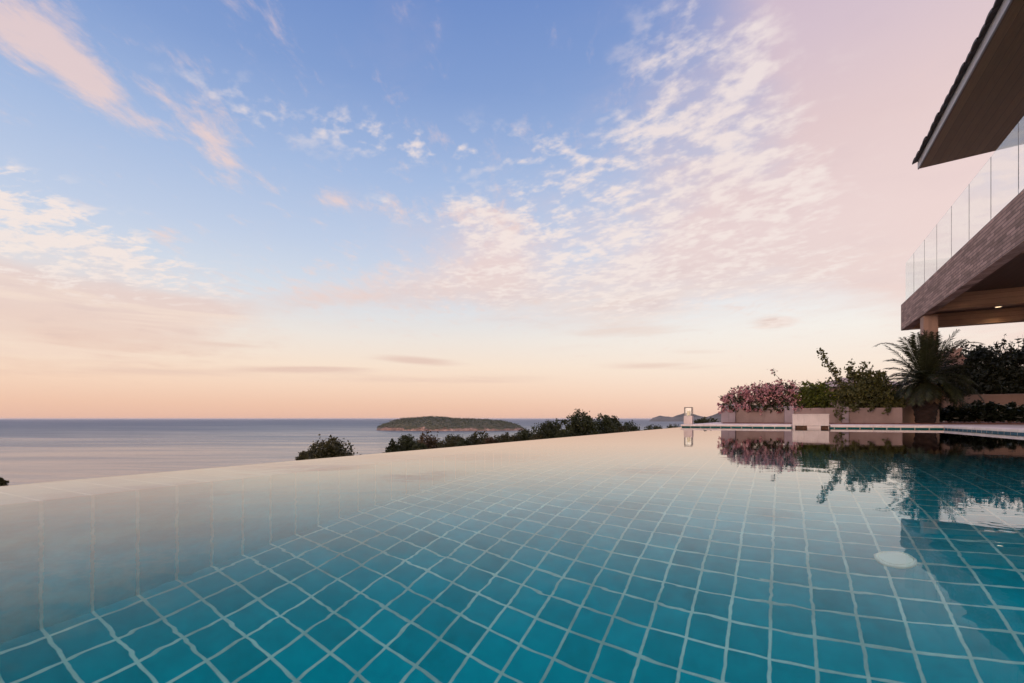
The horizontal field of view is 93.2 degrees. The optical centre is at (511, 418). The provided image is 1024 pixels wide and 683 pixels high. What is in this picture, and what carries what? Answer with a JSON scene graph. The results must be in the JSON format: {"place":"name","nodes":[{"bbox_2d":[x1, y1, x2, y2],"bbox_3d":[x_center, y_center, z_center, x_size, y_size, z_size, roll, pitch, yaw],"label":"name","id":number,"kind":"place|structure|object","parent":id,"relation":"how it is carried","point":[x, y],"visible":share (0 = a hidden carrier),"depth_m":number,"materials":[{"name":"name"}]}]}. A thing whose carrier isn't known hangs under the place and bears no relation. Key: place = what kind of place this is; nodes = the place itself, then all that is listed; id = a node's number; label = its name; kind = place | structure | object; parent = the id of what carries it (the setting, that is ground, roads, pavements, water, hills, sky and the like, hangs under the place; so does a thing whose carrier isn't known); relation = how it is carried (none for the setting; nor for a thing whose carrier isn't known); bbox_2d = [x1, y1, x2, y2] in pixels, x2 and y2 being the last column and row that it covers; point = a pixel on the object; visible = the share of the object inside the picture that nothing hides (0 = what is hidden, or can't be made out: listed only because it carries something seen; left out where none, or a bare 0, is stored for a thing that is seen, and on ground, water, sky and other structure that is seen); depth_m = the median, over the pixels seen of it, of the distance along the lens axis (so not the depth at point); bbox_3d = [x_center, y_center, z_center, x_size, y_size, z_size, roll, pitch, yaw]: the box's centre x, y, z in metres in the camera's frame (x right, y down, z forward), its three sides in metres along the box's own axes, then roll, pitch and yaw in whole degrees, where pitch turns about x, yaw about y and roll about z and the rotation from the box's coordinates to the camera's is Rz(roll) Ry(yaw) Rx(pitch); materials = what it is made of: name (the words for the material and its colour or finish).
{"place":"outdoors","nodes":[
{"label":"outdoors","id":0,"kind":"place"},
{"bbox_2d":[0,419,693,485],"bbox_3d":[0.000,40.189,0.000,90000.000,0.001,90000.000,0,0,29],"label":"sea","id":1,"kind":"structure","parent":0,"point":[40,450],"depth_m":845.73,"materials":[{"name":"liquid"}]},
{"bbox_2d":[377,416,522,430],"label":"island","id":2,"kind":"structure","parent":0,"point":[423,426],"depth_m":1587.82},
{"bbox_2d":[377,415,522,428],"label":"island woods","id":3,"kind":"object","parent":2,"relation":"on","point":[460,419],"visible":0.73,"depth_m":1629.65,"materials":[{"name":"green plant"}]},
{"bbox_2d":[0,427,1023,682],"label":"pool water","id":4,"kind":"structure","parent":0,"point":[762,555],"depth_m":0.62,"materials":[{"name":"teal liquid"}]},
{"bbox_2d":[0,0,1023,418],"label":"sky","id":5,"kind":"structure","parent":0,"point":[210,209],"materials":[{"name":"blue"}]},
{"bbox_2d":[650,413,703,420],"bbox_3d":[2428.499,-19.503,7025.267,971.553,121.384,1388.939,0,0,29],"label":"hills","id":6,"kind":"structure","parent":0,"point":[680,417],"depth_m":6667.72,"materials":[{"name":"grey"}]},
{"bbox_2d":[704,404,798,422],"bbox_3d":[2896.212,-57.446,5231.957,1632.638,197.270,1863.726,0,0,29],"label":"hills","id":7,"kind":"structure","parent":0,"point":[716,416],"depth_m":4899.15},
{"bbox_2d":[698,422,1023,427],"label":"pool deck","id":8,"kind":"structure","parent":0,"point":[1004,425],"depth_m":10.71,"materials":[{"name":"stone"}]},
{"bbox_2d":[684,407,692,423],"bbox_3d":[4.165,-0.067,11.414,0.190,0.395,0.190,0,0,29],"label":"lantern","id":9,"kind":"object","parent":8,"relation":"on","point":[688,415],"visible":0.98,"depth_m":11.34,"materials":[{"name":"white glass"}]},
{"bbox_2d":[681,424,1023,434],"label":"swimming pool","id":10,"kind":"structure","parent":8,"relation":"in","point":[1008,430],"depth_m":8.76,"materials":[{"name":"tile"}]},
{"bbox_2d":[792,414,828,427],"bbox_3d":[5.895,0.151,9.577,0.612,0.476,0.461,0,0,29],"label":"water spout","id":11,"kind":"object","parent":10,"relation":"on","point":[810,420],"visible":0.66,"depth_m":9.38,"materials":[{"name":"white stone"}]},
{"bbox_2d":[901,0,1023,379],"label":"villa","id":12,"kind":"object","parent":8,"relation":"on","point":[965,264],"visible":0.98,"depth_m":9.73,"materials":[{"name":"stone"}]},
{"bbox_2d":[723,422,1023,424],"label":"soil bed","id":13,"kind":"object","parent":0,"point":[1017,423],"visible":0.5,"depth_m":11.39,"materials":[{"name":"brown soil"}]},
{"bbox_2d":[721,404,901,422],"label":"garden wall","id":14,"kind":"structure","parent":13,"relation":"on","point":[874,415],"depth_m":12.14,"materials":[{"name":"beige concrete"}]},
{"bbox_2d":[717,369,804,414],"bbox_3d":[6.671,-0.722,12.984,2.152,1.261,1.056,0,0,29],"label":"bougainvillea bush","id":15,"kind":"object","parent":14,"relation":"on","point":[773,396],"visible":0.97,"depth_m":12.83,"materials":[{"name":"pink plant"}]},
{"bbox_2d":[793,380,838,409],"bbox_3d":[7.747,-0.547,12.347,1.027,0.971,0.702,0,0,29],"label":"green bush","id":16,"kind":"object","parent":14,"relation":"on","point":[816,395],"visible":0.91,"depth_m":12.24,"materials":[{"name":"green plant"}]},
{"bbox_2d":[816,347,909,420],"bbox_3d":[8.579,-0.875,11.880,1.884,1.890,1.018,0,0,29],"label":"loose shrub","id":17,"kind":"object","parent":13,"relation":"on","point":[867,388],"visible":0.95,"depth_m":11.76,"materials":[{"name":"green plant"}]},
{"bbox_2d":[899,393,938,422],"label":"garden pier","id":18,"kind":"structure","parent":13,"relation":"on","point":[908,416],"depth_m":12.06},
{"bbox_2d":[873,329,984,422],"bbox_3d":[9.758,-1.007,11.385,2.304,2.242,2.271,0,0,29],"label":"palm tree","id":19,"kind":"object","parent":13,"relation":"on","point":[925,390],"visible":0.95,"depth_m":11.21,"materials":[{"name":"green plant"}]},
{"bbox_2d":[939,405,970,422],"bbox_3d":[11.424,-0.120,12.675,1.014,0.494,0.841,0,0,6],"label":"shrub","id":20,"kind":"object","parent":13,"relation":"on","point":[950,413],"visible":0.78,"depth_m":12.45,"materials":[{"name":"green plant"}]},
{"bbox_2d":[938,345,976,421],"bbox_3d":[11.865,-0.937,13.101,1.034,2.147,1.024,0,0,29],"label":"pale flowering shrub","id":21,"kind":"object","parent":13,"relation":"on","point":[958,370],"visible":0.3,"depth_m":12.93,"materials":[{"name":"green plant"}]},
{"bbox_2d":[945,403,982,422],"bbox_3d":[11.825,-0.153,12.704,0.841,0.565,1.014,0,0,22],"label":"shrub","id":22,"kind":"object","parent":13,"relation":"on","point":[971,419],"visible":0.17,"depth_m":12.44,"materials":[{"name":"green plant"}]},
{"bbox_2d":[959,399,1000,422],"bbox_3d":[11.918,-0.185,12.335,1.014,0.636,0.841,0,0,14],"label":"shrub","id":23,"kind":"object","parent":13,"relation":"on","point":[975,409],"visible":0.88,"depth_m":12.20,"materials":[{"name":"green plant"}]},
{"bbox_2d":[939,394,1023,421],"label":"retaining wall","id":24,"kind":"structure","parent":13,"relation":"on","point":[1003,399],"depth_m":14.70,"materials":[{"name":"grey concrete"}]},
{"bbox_2d":[943,334,1023,394],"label":"hedge","id":25,"kind":"object","parent":24,"relation":"on","point":[1002,373],"visible":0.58,"depth_m":15.21,"materials":[{"name":"green plant"}]},
{"bbox_2d":[981,413,1022,422],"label":"shrub","id":26,"kind":"object","parent":13,"relation":"on","point":[990,420],"visible":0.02,"depth_m":12.38,"materials":[{"name":"green plant"}]},
{"bbox_2d":[988,401,1023,422],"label":"shrub","id":27,"kind":"object","parent":13,"relation":"on","point":[1009,411],"visible":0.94,"depth_m":11.91,"materials":[{"name":"green plant"}]},
{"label":"hillside","id":28,"kind":"structure","parent":0,"visible":0},
{"bbox_2d":[0,477,9,485],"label":"tree","id":29,"kind":"object","parent":28,"relation":"on","point":[3,482],"visible":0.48,"depth_m":14.10,"materials":[{"name":"green plant"}]},
{"bbox_2d":[295,451,313,460],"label":"tree","id":30,"kind":"object","parent":28,"relation":"on","point":[302,454],"visible":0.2,"depth_m":20.38,"materials":[{"name":"green plant"}]},
{"bbox_2d":[304,434,360,459],"bbox_3d":[-7.526,3.834,19.946,2.835,6.441,2.653,0,0,29],"label":"tree","id":31,"kind":"object","parent":28,"relation":"on","point":[332,449],"visible":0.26,"depth_m":19.58,"materials":[{"name":"green plant"}]},
{"bbox_2d":[383,438,401,452],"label":"tree","id":32,"kind":"object","parent":28,"relation":"on","point":[393,447],"visible":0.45,"depth_m":21.88,"materials":[{"name":"green plant"}]},
{"bbox_2d":[396,434,418,450],"bbox_3d":[-5.024,3.534,22.911,1.425,5.638,1.352,0,0,-3],"label":"tree","id":33,"kind":"object","parent":28,"relation":"on","point":[406,442],"visible":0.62,"depth_m":22.74,"materials":[{"name":"green plant"}]},
{"bbox_2d":[411,442,427,450],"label":"tree","id":34,"kind":"object","parent":28,"relation":"on","point":[420,446],"visible":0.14,"depth_m":20.87,"materials":[{"name":"green plant"}]},
{"bbox_2d":[417,429,443,448],"bbox_3d":[-5.044,4.033,30.042,3.152,6.733,2.849,0,0,-7],"label":"tree","id":35,"kind":"object","parent":28,"relation":"on","point":[430,443],"visible":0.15,"depth_m":29.57,"materials":[{"name":"green plant"}]},
{"bbox_2d":[436,432,463,447],"bbox_3d":[-3.194,3.447,26.005,1.984,5.397,2.098,0,0,29],"label":"tree","id":36,"kind":"object","parent":28,"relation":"on","point":[451,440],"visible":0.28,"depth_m":25.67,"materials":[{"name":"green plant"}]},
{"bbox_2d":[456,439,474,446],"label":"tree","id":37,"kind":"object","parent":28,"relation":"on","point":[464,442],"visible":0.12,"depth_m":22.80,"materials":[{"name":"green plant"}]},
{"bbox_2d":[466,430,487,444],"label":"tree","id":38,"kind":"object","parent":28,"relation":"on","point":[475,440],"visible":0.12,"depth_m":26.76,"materials":[{"name":"green plant"}]},
{"bbox_2d":[484,436,498,443],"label":"tree","id":39,"kind":"object","parent":28,"relation":"on","point":[490,440],"visible":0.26,"depth_m":22.83,"materials":[{"name":"green plant"}]},
{"bbox_2d":[493,432,512,442],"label":"tree","id":40,"kind":"object","parent":28,"relation":"on","point":[502,438],"visible":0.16,"depth_m":26.82,"materials":[{"name":"green plant"}]},
{"bbox_2d":[506,435,521,441],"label":"tree","id":41,"kind":"object","parent":28,"relation":"on","point":[514,438],"visible":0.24,"depth_m":23.87,"materials":[{"name":"green plant"}]},
{"bbox_2d":[514,428,535,440],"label":"tree","id":42,"kind":"object","parent":28,"relation":"on","point":[525,434],"visible":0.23,"depth_m":25.80,"materials":[{"name":"green plant"}]},
{"bbox_2d":[530,433,544,439],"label":"tree","id":43,"kind":"object","parent":28,"relation":"on","point":[536,436],"visible":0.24,"depth_m":23.84,"materials":[{"name":"green plant"}]},
{"bbox_2d":[531,418,563,438],"bbox_3d":[1.922,2.466,26.998,2.140,5.069,2.207,0,0,29],"label":"tree","id":44,"kind":"object","parent":28,"relation":"on","point":[548,429],"visible":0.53,"depth_m":26.69,"materials":[{"name":"green plant"}]},
{"bbox_2d":[555,429,570,437],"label":"tree","id":45,"kind":"object","parent":28,"relation":"on","point":[561,433],"visible":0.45,"depth_m":24.81,"materials":[{"name":"green plant"}]},
{"bbox_2d":[560,409,600,436],"bbox_3d":[3.766,1.979,27.070,2.570,5.088,2.556,0,0,29],"label":"tree","id":46,"kind":"object","parent":28,"relation":"on","point":[581,424],"visible":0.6,"depth_m":26.48,"materials":[{"name":"green plant"}]},
{"bbox_2d":[593,413,630,433],"bbox_3d":[5.632,1.935,27.978,2.648,4.527,2.510,0,0,29],"label":"tree","id":47,"kind":"object","parent":28,"relation":"on","point":[607,425],"visible":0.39,"depth_m":27.56,"materials":[{"name":"green plant"}]},
{"bbox_2d":[614,426,628,432],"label":"tree","id":48,"kind":"object","parent":28,"relation":"on","point":[621,429],"visible":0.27,"depth_m":25.91,"materials":[{"name":"green plant"}]},
{"bbox_2d":[625,420,641,430],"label":"tree","id":49,"kind":"object","parent":28,"relation":"on","point":[633,427],"visible":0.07,"depth_m":29.66,"materials":[{"name":"green plant"}]},
{"bbox_2d":[642,424,665,430],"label":"tree","id":50,"kind":"object","parent":28,"relation":"on","point":[648,427],"visible":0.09,"depth_m":33.08,"materials":[{"name":"green plant"}]},
{"bbox_2d":[666,424,679,427],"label":"tree","id":51,"kind":"object","parent":28,"relation":"on","point":[670,426],"visible":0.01,"depth_m":33.76,"materials":[{"name":"green plant"}]},
{"bbox_2d":[694,418,706,423],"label":"shrub","id":52,"kind":"object","parent":28,"relation":"on","point":[697,421],"visible":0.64,"depth_m":15.96,"materials":[{"name":"green plant"}]},
{"bbox_2d":[703,417,717,422],"bbox_3d":[6.762,0.765,16.472,0.680,1.673,0.507,0,0,29],"label":"shrub","id":53,"kind":"object","parent":28,"relation":"on","point":[712,420],"visible":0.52,"depth_m":16.41,"materials":[{"name":"green plant"}]},
{"bbox_2d":[825,378,905,407],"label":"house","id":54,"kind":"structure","parent":28,"relation":"on","point":[834,387],"depth_m":30.90,"materials":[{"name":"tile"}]}
]}

